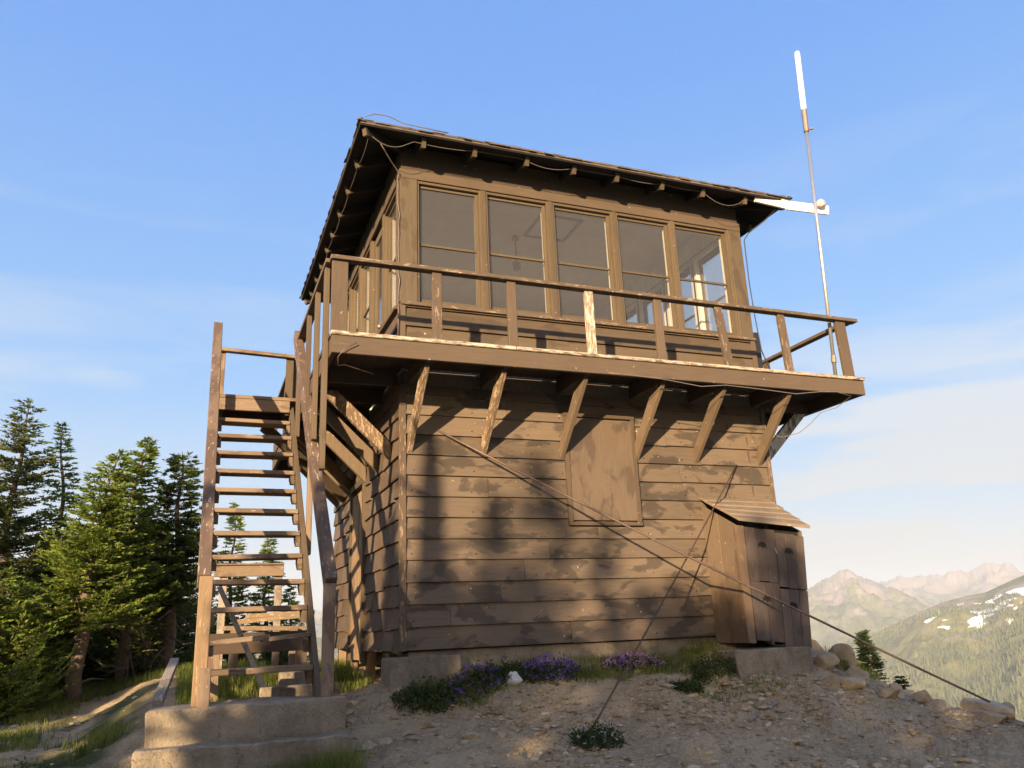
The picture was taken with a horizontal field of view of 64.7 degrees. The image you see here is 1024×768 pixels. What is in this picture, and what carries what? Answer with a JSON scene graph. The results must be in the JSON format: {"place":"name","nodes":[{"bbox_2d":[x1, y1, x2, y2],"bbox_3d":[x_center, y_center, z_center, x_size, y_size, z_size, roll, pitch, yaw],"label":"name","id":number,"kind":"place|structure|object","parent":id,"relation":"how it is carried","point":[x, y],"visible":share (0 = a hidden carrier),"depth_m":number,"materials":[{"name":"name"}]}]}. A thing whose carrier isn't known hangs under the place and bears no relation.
{"place":"outdoors","nodes":[
{"label":"outdoors","id":0,"kind":"place"},
{"bbox_2d":[0,637,881,767],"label":"grass","id":1,"kind":"structure","parent":0,"point":[343,673],"depth_m":7.78,"materials":[{"name":"plant"}]},
{"bbox_2d":[0,641,1023,767],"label":"ground","id":2,"kind":"structure","parent":0,"point":[377,694],"depth_m":6.91,"materials":[{"name":"soil"}]},
{"bbox_2d":[13,756,48,767],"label":"herb clump","id":3,"kind":"object","parent":2,"relation":"on","point":[23,764],"visible":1,"depth_m":6.06,"materials":[{"name":"green plant"}]},
{"bbox_2d":[0,397,71,694],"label":"fir tree","id":4,"kind":"object","parent":2,"relation":"on","point":[24,566],"visible":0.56,"depth_m":11.57,"materials":[{"name":"green plant"}]},
{"bbox_2d":[0,566,79,723],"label":"fir tree","id":5,"kind":"object","parent":2,"relation":"on","point":[20,675],"visible":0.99,"depth_m":9.36,"materials":[{"name":"green plant"}]},
{"bbox_2d":[17,421,89,688],"bbox_3d":[-6.950,2.557,12.109,1.473,4.106,1.432,4,-18,-21],"label":"fir tree","id":6,"kind":"object","parent":2,"relation":"on","point":[63,495],"visible":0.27,"depth_m":12.30,"materials":[{"name":"green plant"}]},
{"bbox_2d":[6,523,137,689],"bbox_3d":[-6.841,3.389,12.410,2.038,2.587,2.310,-16,-21,38],"label":"fir tree","id":7,"kind":"object","parent":2,"relation":"on","point":[89,671],"visible":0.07,"depth_m":12.13,"materials":[{"name":"green plant"}]},
{"bbox_2d":[17,449,163,703],"bbox_3d":[-5.367,2.544,10.299,1.777,3.590,1.711,4,-18,-21],"label":"fir tree","id":8,"kind":"object","parent":2,"relation":"on","point":[101,550],"visible":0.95,"depth_m":10.31,"materials":[{"name":"green plant"}]},
{"bbox_2d":[66,519,197,679],"bbox_3d":[-5.833,3.389,12.694,2.425,2.526,2.230,4,-18,-21],"label":"fir tree","id":9,"kind":"object","parent":2,"relation":"on","point":[140,660],"visible":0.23,"depth_m":12.19,"materials":[{"name":"green plant"}]},
{"bbox_2d":[79,436,184,686],"bbox_3d":[-5.341,2.450,11.351,1.501,3.545,1.440,-9,-18,21],"label":"fir tree","id":10,"kind":"object","parent":2,"relation":"on","point":[150,530],"visible":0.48,"depth_m":11.31,"materials":[{"name":"green plant"}]},
{"bbox_2d":[134,451,219,673],"bbox_3d":[-4.957,2.686,11.979,1.259,3.419,1.384,-13,-20,32],"label":"fir tree","id":11,"kind":"object","parent":2,"relation":"on","point":[185,546],"visible":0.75,"depth_m":11.86,"materials":[{"name":"green plant"}]},
{"bbox_2d":[137,596,232,666],"bbox_3d":[-5.769,4.490,14.123,2.186,1.615,2.210,4,-18,-21],"label":"fir","id":12,"kind":"object","parent":2,"relation":"on","point":[213,630],"visible":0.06,"depth_m":14.04,"materials":[{"name":"green plant"}]},
{"bbox_2d":[208,655,219,701],"bbox_3d":[-2.683,2.830,7.205,0.100,0.788,0.060,4,-18,-21],"label":"timber stub","id":13,"kind":"object","parent":2,"relation":"on","point":[213,661],"visible":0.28,"depth_m":7.25,"materials":[{"name":"brown wood"}]},
{"bbox_2d":[209,630,306,654],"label":"timber beam","id":14,"kind":"structure","parent":13,"relation":"on","point":[294,644],"depth_m":7.45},
{"bbox_2d":[210,502,253,632],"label":"fir tree","id":15,"kind":"object","parent":2,"relation":"on","point":[239,597],"visible":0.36,"depth_m":15.55,"materials":[{"name":"green plant"}]},
{"bbox_2d":[132,694,351,767],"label":"concrete steps","id":16,"kind":"structure","parent":2,"relation":"on","point":[250,733],"depth_m":5.59,"materials":[{"name":"concrete"}]},
{"bbox_2d":[152,658,178,703],"bbox_3d":[-2.857,2.446,6.689,0.075,0.308,1.559,3,-18,-18],"label":"plank","id":17,"kind":"object","parent":16,"relation":"on","point":[160,694],"visible":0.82,"depth_m":6.50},
{"bbox_2d":[222,653,264,665],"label":"fir","id":18,"kind":"object","parent":2,"relation":"on","point":[241,656],"visible":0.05,"depth_m":14.05,"materials":[{"name":"green plant"}]},
{"bbox_2d":[214,563,283,668],"bbox_3d":[-3.089,3.010,9.349,0.780,1.808,0.330,4,-18,-21],"label":"work bench","id":19,"kind":"object","parent":2,"relation":"on","point":[223,571],"visible":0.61,"depth_m":9.44,"materials":[{"name":"brown wood"}]},
{"bbox_2d":[227,628,297,683],"bbox_3d":[-2.542,3.045,8.221,0.670,1.050,0.130,4,-18,-21],"label":"trestle","id":20,"kind":"object","parent":2,"relation":"on","point":[233,661],"visible":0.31,"depth_m":8.15,"materials":[{"name":"brown wood"}]},
{"bbox_2d":[222,626,305,630],"bbox_3d":[-2.578,2.549,8.425,0.827,0.075,0.140,7,-19,-27],"label":"scrap board","id":21,"kind":"object","parent":20,"relation":"on","point":[259,628],"visible":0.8,"depth_m":8.36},
{"bbox_2d":[237,614,299,623],"bbox_3d":[-2.499,2.448,8.433,0.769,0.094,0.140,7,-19,-28],"label":"scrap board","id":22,"kind":"object","parent":21,"relation":"on","point":[255,620],"visible":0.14,"depth_m":8.34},
{"bbox_2d":[245,610,314,618],"bbox_3d":[-2.429,2.418,8.482,0.688,0.065,0.140,7,-19,-29],"label":"scrap board","id":23,"kind":"object","parent":22,"relation":"on","point":[261,615],"visible":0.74,"depth_m":8.37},
{"bbox_2d":[240,538,290,664],"bbox_3d":[-4.702,4.241,15.552,1.228,2.651,1.406,4,-18,-21],"label":"fir tree","id":24,"kind":"object","parent":2,"relation":"on","point":[265,590],"visible":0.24,"depth_m":15.65,"materials":[{"name":"green plant"}]},
{"bbox_2d":[257,650,308,665],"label":"fir","id":25,"kind":"object","parent":2,"relation":"on","point":[281,656],"visible":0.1,"depth_m":13.89,"materials":[{"name":"green plant"}]},
{"bbox_2d":[258,684,310,697],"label":"concrete block","id":26,"kind":"structure","parent":2,"relation":"on","point":[286,690],"depth_m":6.61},
{"bbox_2d":[217,586,265,685],"bbox_3d":[-2.275,2.246,6.902,0.717,1.060,0.039,-10,-18,24],"label":"loose board","id":27,"kind":"object","parent":26,"relation":"on","point":[240,634],"visible":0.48,"depth_m":6.95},
{"bbox_2d":[278,671,303,684],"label":"concrete block","id":28,"kind":"structure","parent":26,"relation":"on","point":[291,678],"depth_m":6.87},
{"bbox_2d":[281,585,308,662],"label":"fir tree","id":29,"kind":"object","parent":2,"relation":"on","point":[291,602],"visible":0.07,"depth_m":16.00,"materials":[{"name":"green plant"}]},
{"bbox_2d":[295,651,306,683],"bbox_3d":[-1.964,2.882,7.476,0.100,0.788,0.060,4,-18,-21],"label":"timber stub","id":30,"kind":"object","parent":2,"relation":"on","point":[300,657],"visible":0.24,"depth_m":7.54,"materials":[{"name":"brown wood"}]},
{"bbox_2d":[344,709,353,714],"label":"stone","id":31,"kind":"object","parent":2,"relation":"on","point":[348,711],"visible":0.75,"depth_m":6.90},
{"bbox_2d":[344,718,355,724],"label":"stone","id":32,"kind":"object","parent":2,"relation":"on","point":[350,720],"visible":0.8,"depth_m":6.72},
{"bbox_2d":[346,700,359,706],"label":"stone","id":33,"kind":"object","parent":2,"relation":"on","point":[350,703],"visible":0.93,"depth_m":7.03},
{"bbox_2d":[353,741,376,750],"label":"stone","id":34,"kind":"object","parent":2,"relation":"on","point":[358,745],"visible":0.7,"depth_m":6.27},
{"bbox_2d":[373,737,392,744],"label":"stone","id":35,"kind":"object","parent":2,"relation":"on","point":[384,741],"visible":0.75,"depth_m":6.35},
{"bbox_2d":[400,727,413,736],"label":"stone","id":36,"kind":"object","parent":2,"relation":"on","point":[406,731],"visible":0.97,"depth_m":6.57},
{"bbox_2d":[405,735,419,740],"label":"stone","id":37,"kind":"object","parent":2,"relation":"on","point":[411,737],"visible":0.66,"depth_m":6.34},
{"bbox_2d":[390,673,457,715],"bbox_3d":[-0.760,2.704,7.072,0.629,0.353,0.373,4,-18,-21],"label":"herb clump","id":38,"kind":"object","parent":2,"relation":"on","point":[410,697],"visible":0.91,"depth_m":6.99,"materials":[{"name":"green plant"}]},
{"bbox_2d":[427,722,438,726],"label":"stone","id":39,"kind":"object","parent":2,"relation":"on","point":[431,724],"visible":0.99,"depth_m":6.70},
{"bbox_2d":[439,660,503,707],"bbox_3d":[-0.351,2.657,7.235,0.630,0.415,0.353,4,-18,-21],"label":"flower clump","id":40,"kind":"object","parent":2,"relation":"on","point":[459,677],"visible":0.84,"depth_m":7.17,"materials":[{"name":"purple plant"}]},
{"bbox_2d":[460,731,482,739],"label":"stone","id":41,"kind":"object","parent":2,"relation":"on","point":[470,735],"visible":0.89,"depth_m":6.36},
{"bbox_2d":[491,730,506,737],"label":"stone","id":42,"kind":"object","parent":2,"relation":"on","point":[500,734],"visible":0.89,"depth_m":6.41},
{"bbox_2d":[469,653,540,686],"bbox_3d":[-0.063,2.619,7.403,0.738,0.292,0.298,4,-18,-21],"label":"herb clump","id":43,"kind":"object","parent":2,"relation":"on","point":[508,668],"visible":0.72,"depth_m":7.35,"materials":[{"name":"green plant"}]},
{"bbox_2d":[0,651,1023,767],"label":"scree","id":44,"kind":"structure","parent":2,"relation":"on","point":[655,705],"depth_m":6.88,"materials":[{"name":"gravel"}]},
{"bbox_2d":[390,715,398,719],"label":"stone","id":45,"kind":"object","parent":44,"relation":"on","point":[393,717],"visible":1,"depth_m":6.80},
{"bbox_2d":[505,671,522,685],"bbox_3d":[0.016,2.670,7.315,0.125,0.130,0.199,13,-22,-41],"label":"white stone","id":46,"kind":"object","parent":2,"relation":"on","point":[515,679],"visible":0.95,"depth_m":7.27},
{"bbox_2d":[514,652,582,685],"bbox_3d":[0.343,2.670,7.572,0.716,0.294,0.359,4,-18,-21],"label":"flower clump","id":47,"kind":"object","parent":2,"relation":"on","point":[562,671],"visible":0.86,"depth_m":7.53,"materials":[{"name":"purple plant"}]},
{"bbox_2d":[338,636,774,691],"bbox_3d":[0.278,3.485,9.791,4.518,0.708,4.157,4,-18,-21],"label":"foundation","id":48,"kind":"object","parent":2,"relation":"on","point":[396,670],"visible":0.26,"depth_m":7.82,"materials":[{"name":"concrete"}]},
{"bbox_2d":[272,117,865,662],"bbox_3d":[0.194,0.331,10.852,6.164,6.219,5.740,4,-18,-21],"label":"lookout cabin","id":49,"kind":"object","parent":48,"relation":"on","point":[442,541],"visible":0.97,"depth_m":8.79,"materials":[{"name":"paint"}]},
{"bbox_2d":[191,322,352,707],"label":"staircase","id":50,"kind":"structure","parent":49,"relation":"attached to","point":[267,415],"depth_m":7.44,"materials":[{"name":"brown wood"}]},
{"bbox_2d":[313,140,367,291],"bbox_3d":[-2.255,-1.996,10.364,0.007,0.079,4.262,4,-18,-21],"label":"eave cable","id":51,"kind":"object","parent":49,"relation":"attached to","point":[345,205],"visible":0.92,"depth_m":9.71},
{"bbox_2d":[347,292,348,330],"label":"window","id":52,"kind":"structure","parent":49,"relation":"in","point":[348,292],"depth_m":12.20,"materials":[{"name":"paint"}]},
{"bbox_2d":[350,270,358,331],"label":"window","id":53,"kind":"structure","parent":49,"relation":"in","point":[354,288],"depth_m":11.47,"materials":[{"name":"paint"}]},
{"bbox_2d":[338,342,373,374],"bbox_3d":[-1.436,-0.227,7.360,0.191,0.198,0.469,-6,-17,12],"label":"wire stub","id":54,"kind":"object","parent":49,"relation":"attached to","point":[347,365],"visible":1,"depth_m":7.23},
{"bbox_2d":[347,479,366,662],"bbox_3d":[-1.837,2.205,9.595,0.058,2.070,0.880,4,-18,-21],"label":"cellar door","id":55,"kind":"structure","parent":49,"relation":"in","point":[357,525],"depth_m":9.59,"materials":[{"name":"brown wood"}]},
{"bbox_2d":[359,243,381,332],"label":"window","id":56,"kind":"structure","parent":49,"relation":"in","point":[364,270],"depth_m":10.75,"materials":[{"name":"paint"}]},
{"bbox_2d":[370,228,385,394],"bbox_3d":[-1.592,-0.878,9.663,0.149,2.147,0.676,4,-18,-21],"label":"cab door","id":57,"kind":"structure","parent":49,"relation":"in","point":[375,326],"depth_m":10.00,"materials":[{"name":"paint"}]},
{"bbox_2d":[384,190,395,321],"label":"window","id":58,"kind":"structure","parent":49,"relation":"in","point":[390,214],"depth_m":9.40,"materials":[{"name":"paint"}]},
{"bbox_2d":[381,144,399,335],"bbox_3d":[-1.271,-1.434,8.401,0.029,2.225,0.388,-10,-18,24],"label":"corner cable","id":59,"kind":"object","parent":49,"relation":"attached to","point":[398,240],"visible":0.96,"depth_m":8.58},
{"bbox_2d":[365,113,447,132],"bbox_3d":[-1.110,-2.770,8.558,0.903,0.092,0.029,4,-18,-21],"label":"roof cable","id":60,"kind":"object","parent":49,"relation":"on","point":[405,123],"visible":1,"depth_m":8.53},
{"bbox_2d":[417,181,483,308],"bbox_3d":[-0.700,-1.503,8.894,0.827,1.461,0.141,4,-18,-21],"label":"window","id":61,"kind":"structure","parent":49,"relation":"in","point":[427,187],"depth_m":8.96,"materials":[{"name":"paint"}]},
{"bbox_2d":[512,235,520,271],"bbox_3d":[0.054,-1.760,10.902,0.106,0.500,0.106,4,-18,-21],"label":"hanging lantern","id":62,"kind":"object","parent":49,"relation":"hanging from","point":[516,264],"visible":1,"depth_m":10.83,"materials":[{"name":"metal"}]},
{"bbox_2d":[486,192,553,315],"bbox_3d":[0.060,-1.448,9.182,0.858,1.461,0.141,4,-18,-21],"label":"window","id":63,"kind":"structure","parent":49,"relation":"in","point":[496,198],"depth_m":9.26,"materials":[{"name":"paint"}]},
{"bbox_2d":[372,136,751,205],"bbox_3d":[0.827,-2.410,9.329,5.008,0.151,0.007,4,-18,-21],"label":"eave cable","id":64,"kind":"object","parent":49,"relation":"attached to","point":[553,169],"visible":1,"depth_m":9.17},
{"bbox_2d":[552,202,620,323],"bbox_3d":[0.842,-1.391,9.478,0.873,1.461,0.141,4,-18,-21],"label":"window","id":65,"kind":"structure","parent":49,"relation":"in","point":[606,216],"depth_m":9.57,"materials":[{"name":"paint"}]},
{"bbox_2d":[562,412,642,525],"bbox_3d":[0.969,0.918,8.694,0.860,1.205,0.062,4,-18,-21],"label":"boarded window","id":66,"kind":"structure","parent":49,"relation":"in","point":[601,465],"depth_m":8.68,"materials":[{"name":"brown wood"}]},
{"bbox_2d":[625,301,638,322],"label":"window","id":67,"kind":"structure","parent":49,"relation":"in","point":[632,307],"depth_m":12.68,"materials":[{"name":"glass"}]},
{"bbox_2d":[616,212,680,329],"bbox_3d":[1.610,-1.336,9.768,0.848,1.461,0.141,4,-18,-21],"label":"window","id":68,"kind":"structure","parent":49,"relation":"in","point":[664,225],"depth_m":9.86,"materials":[{"name":"paint"}]},
{"bbox_2d":[637,280,667,325],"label":"window","id":69,"kind":"structure","parent":49,"relation":"in","point":[642,308],"depth_m":12.33,"materials":[{"name":"glass"}]},
{"bbox_2d":[591,465,736,728],"bbox_3d":[1.624,1.869,7.957,0.015,2.512,2.945,-18,-22,41],"label":"guy wire","id":70,"kind":"object","parent":49,"relation":"attached to","point":[618,681],"visible":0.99,"depth_m":7.62,"materials":[{"name":"metal"}]},
{"bbox_2d":[664,260,698,328],"bbox_3d":[2.414,-0.915,11.282,0.097,1.461,0.782,4,-18,-21],"label":"window","id":71,"kind":"structure","parent":49,"relation":"in","point":[686,267],"depth_m":11.32,"materials":[{"name":"paint"}]},
{"bbox_2d":[673,222,739,335],"bbox_3d":[2.379,-1.280,10.059,0.887,1.461,0.141,4,-18,-21],"label":"window","id":72,"kind":"structure","parent":49,"relation":"in","point":[721,234],"depth_m":10.16,"materials":[{"name":"paint"}]},
{"bbox_2d":[691,239,725,329],"bbox_3d":[2.697,-1.120,10.636,0.141,1.461,0.754,4,-18,-21],"label":"window","id":73,"kind":"structure","parent":49,"relation":"in","point":[696,262],"depth_m":10.93,"materials":[{"name":"paint"}]},
{"bbox_2d":[438,429,990,702],"bbox_3d":[1.903,1.748,7.925,5.212,2.809,0.021,-1,-17,-4],"label":"guy wire","id":74,"kind":"object","parent":49,"relation":"attached to","point":[724,574],"visible":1,"depth_m":7.90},
{"bbox_2d":[608,372,850,437],"bbox_3d":[2.337,0.281,8.858,3.154,0.428,0.628,4,-18,-21],"label":"deck cable","id":75,"kind":"object","parent":49,"relation":"attached to","point":[751,388],"visible":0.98,"depth_m":8.74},
{"bbox_2d":[753,332,762,367],"bbox_3d":[3.234,-0.266,9.951,0.506,0.784,0.435,4,-18,-21],"label":"cable coil","id":76,"kind":"object","parent":49,"relation":"on","point":[758,351],"visible":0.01,"depth_m":9.98,"materials":[{"name":"black rubber"}]},
{"bbox_2d":[744,209,775,368],"bbox_3d":[3.206,-1.123,10.049,0.453,2.227,0.110,-13,-20,33],"label":"drop cable","id":77,"kind":"object","parent":49,"relation":"hanging from","point":[750,287],"visible":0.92,"depth_m":10.17,"materials":[{"name":"black rubber"}]},
{"bbox_2d":[785,51,836,374],"bbox_3d":[3.720,-2.235,10.102,0.562,4.601,0.181,-1,-17,-4],"label":"radio antenna","id":78,"kind":"object","parent":49,"relation":"on","point":[821,207],"visible":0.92,"depth_m":10.15,"materials":[{"name":"metal"}]},
{"bbox_2d":[566,715,626,750],"bbox_3d":[0.675,2.787,6.473,0.474,0.248,0.442,4,-18,-21],"label":"white flower clump","id":79,"kind":"object","parent":2,"relation":"on","point":[601,732],"visible":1,"depth_m":6.40,"materials":[{"name":"green plant"}]},
{"bbox_2d":[600,648,668,672],"bbox_3d":[1.195,2.723,7.941,0.750,0.238,0.323,4,-18,-21],"label":"flower clump","id":80,"kind":"object","parent":2,"relation":"on","point":[633,662],"visible":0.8,"depth_m":7.89,"materials":[{"name":"purple plant"}]},
{"bbox_2d":[660,683,673,688],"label":"stone","id":81,"kind":"object","parent":2,"relation":"on","point":[668,686],"visible":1,"depth_m":7.47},
{"bbox_2d":[669,678,704,694],"bbox_3d":[1.644,2.840,7.592,0.381,0.168,0.239,4,-18,-21],"label":"herb clump","id":82,"kind":"object","parent":2,"relation":"on","point":[686,684],"visible":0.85,"depth_m":7.55,"materials":[{"name":"green plant"}]},
{"bbox_2d":[688,652,742,685],"bbox_3d":[2.009,2.772,7.894,0.643,0.322,0.308,4,-18,-21],"label":"herb clump","id":83,"kind":"object","parent":2,"relation":"on","point":[700,673],"visible":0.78,"depth_m":7.82,"materials":[{"name":"green plant"}]},
{"bbox_2d":[709,646,814,680],"bbox_3d":[2.501,2.969,8.307,0.946,0.506,0.722,4,-18,-21],"label":"concrete pad","id":84,"kind":"object","parent":2,"relation":"on","point":[784,662],"visible":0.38,"depth_m":8.03,"materials":[{"name":"concrete"}]},
{"bbox_2d":[699,497,811,647],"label":"storage shed","id":85,"kind":"structure","parent":84,"relation":"on","point":[770,560],"depth_m":8.46,"materials":[{"name":"wood"}]},
{"bbox_2d":[743,527,778,582],"bbox_3d":[2.613,1.786,8.447,0.379,0.581,0.030,4,-18,-21],"label":"door","id":86,"kind":"structure","parent":85,"relation":"in","point":[760,544],"depth_m":8.43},
{"bbox_2d":[750,581,784,642],"bbox_3d":[2.622,2.332,8.278,0.360,0.617,0.030,4,-18,-21],"label":"door","id":87,"kind":"structure","parent":85,"relation":"in","point":[767,612],"depth_m":8.26,"materials":[{"name":"wood"}]},
{"bbox_2d":[774,533,807,589],"bbox_3d":[2.960,1.876,8.558,0.392,0.598,0.030,4,-18,-21],"label":"door","id":88,"kind":"structure","parent":85,"relation":"in","point":[791,564],"depth_m":8.55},
{"bbox_2d":[780,589,811,647],"bbox_3d":[2.949,2.426,8.379,0.374,0.599,0.030,4,-18,-21],"label":"door","id":89,"kind":"structure","parent":85,"relation":"in","point":[797,629],"depth_m":8.36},
{"bbox_2d":[748,701,777,720],"bbox_3d":[2.248,2.926,7.238,0.030,0.110,0.562,-17,-22,40],"label":"stick","id":90,"kind":"object","parent":2,"relation":"on","point":[755,715],"visible":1,"depth_m":7.13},
{"bbox_2d":[788,737,800,743],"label":"stone","id":91,"kind":"object","parent":2,"relation":"on","point":[793,740],"visible":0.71,"depth_m":6.60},
{"bbox_2d":[811,639,825,652],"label":"rock outcrop","id":92,"kind":"object","parent":2,"relation":"on","point":[816,647],"visible":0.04,"depth_m":9.69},
{"bbox_2d":[816,651,839,669],"bbox_3d":[3.264,2.848,8.324,0.216,0.185,0.268,-12,-19,29],"label":"crest rock","id":93,"kind":"object","parent":2,"relation":"on","point":[825,660],"visible":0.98,"depth_m":8.24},
{"bbox_2d":[822,674,840,687],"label":"crest rock","id":94,"kind":"object","parent":2,"relation":"on","point":[833,681],"visible":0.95,"depth_m":7.91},
{"bbox_2d":[829,643,857,669],"bbox_3d":[3.540,2.951,8.664,0.302,0.331,0.198,-9,-18,22],"label":"boulder","id":95,"kind":"object","parent":2,"relation":"on","point":[846,649],"visible":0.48,"depth_m":8.60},
{"bbox_2d":[843,758,855,764],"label":"stone","id":96,"kind":"object","parent":2,"relation":"on","point":[849,760],"visible":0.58,"depth_m":6.16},
{"bbox_2d":[839,677,865,688],"bbox_3d":[3.353,2.948,7.949,0.276,0.121,0.162,-17,-22,40],"label":"boulder","id":97,"kind":"object","parent":2,"relation":"on","point":[852,683],"visible":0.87,"depth_m":7.89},
{"bbox_2d":[841,666,869,682],"bbox_3d":[3.428,2.929,8.121,0.226,0.181,0.352,-2,-17,-1],"label":"crest rock","id":98,"kind":"object","parent":2,"relation":"on","point":[854,671],"visible":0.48,"depth_m":8.06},
{"bbox_2d":[853,629,889,682],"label":"young fir","id":99,"kind":"object","parent":2,"relation":"on","point":[865,651],"visible":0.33,"depth_m":10.44,"materials":[{"name":"green plant"}]},
{"bbox_2d":[878,687,899,698],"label":"crest rock","id":100,"kind":"object","parent":2,"relation":"on","point":[885,693],"visible":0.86,"depth_m":7.85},
{"bbox_2d":[889,683,904,698],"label":"crest rock","id":101,"kind":"object","parent":2,"relation":"on","point":[901,693],"visible":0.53,"depth_m":8.13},
{"bbox_2d":[892,675,911,689],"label":"young fir","id":102,"kind":"object","parent":2,"relation":"on","point":[901,681],"visible":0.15,"depth_m":10.26,"materials":[{"name":"green plant"}]},
{"bbox_2d":[902,716,912,720],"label":"stone","id":103,"kind":"object","parent":2,"relation":"on","point":[907,718],"visible":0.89,"depth_m":7.42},
{"bbox_2d":[913,689,932,703],"bbox_3d":[4.103,3.125,8.063,0.166,0.158,0.226,-13,-20,31],"label":"crest rock","id":104,"kind":"object","parent":2,"relation":"on","point":[923,696],"visible":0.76,"depth_m":8.00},
{"bbox_2d":[925,699,945,710],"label":"boulder","id":105,"kind":"object","parent":2,"relation":"on","point":[937,704],"visible":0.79,"depth_m":7.74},
{"bbox_2d":[962,726,971,730],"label":"stone","id":106,"kind":"object","parent":2,"relation":"on","point":[966,728],"visible":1,"depth_m":7.28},
{"bbox_2d":[960,698,1015,719],"bbox_3d":[4.590,3.135,7.731,0.288,0.228,0.502,4,-18,-21],"label":"boulder","id":107,"kind":"object","parent":2,"relation":"on","point":[972,704],"visible":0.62,"depth_m":7.72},
{"bbox_2d":[974,710,1006,723],"bbox_3d":[4.425,3.100,7.475,0.287,0.153,0.180,-10,-18,23],"label":"boulder","id":108,"kind":"object","parent":2,"relation":"on","point":[994,718],"visible":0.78,"depth_m":7.42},
{"bbox_2d":[1001,702,1014,710],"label":"crest rock","id":109,"kind":"object","parent":2,"relation":"on","point":[1009,704],"visible":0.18,"depth_m":7.74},
{"bbox_2d":[0,0,1023,610],"label":"sky","id":110,"kind":"structure","parent":0,"point":[170,170],"materials":[{"name":"blue"}]},
{"bbox_2d":[84,562,1023,721],"bbox_3d":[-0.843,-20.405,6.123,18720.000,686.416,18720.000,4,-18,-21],"label":"hills","id":111,"kind":"structure","parent":0,"point":[849,601],"depth_m":3546.55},
{"bbox_2d":[65,627,156,680],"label":"fir","id":112,"kind":"object","parent":111,"relation":"on","point":[106,647],"visible":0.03,"depth_m":13.52,"materials":[{"name":"green plant"}]},
{"bbox_2d":[843,592,1023,719],"bbox_3d":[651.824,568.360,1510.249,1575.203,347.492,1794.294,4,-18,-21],"label":"forest","id":113,"kind":"object","parent":111,"relation":"on","point":[1020,660],"visible":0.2,"depth_m":1606.01,"materials":[{"name":"plant"}]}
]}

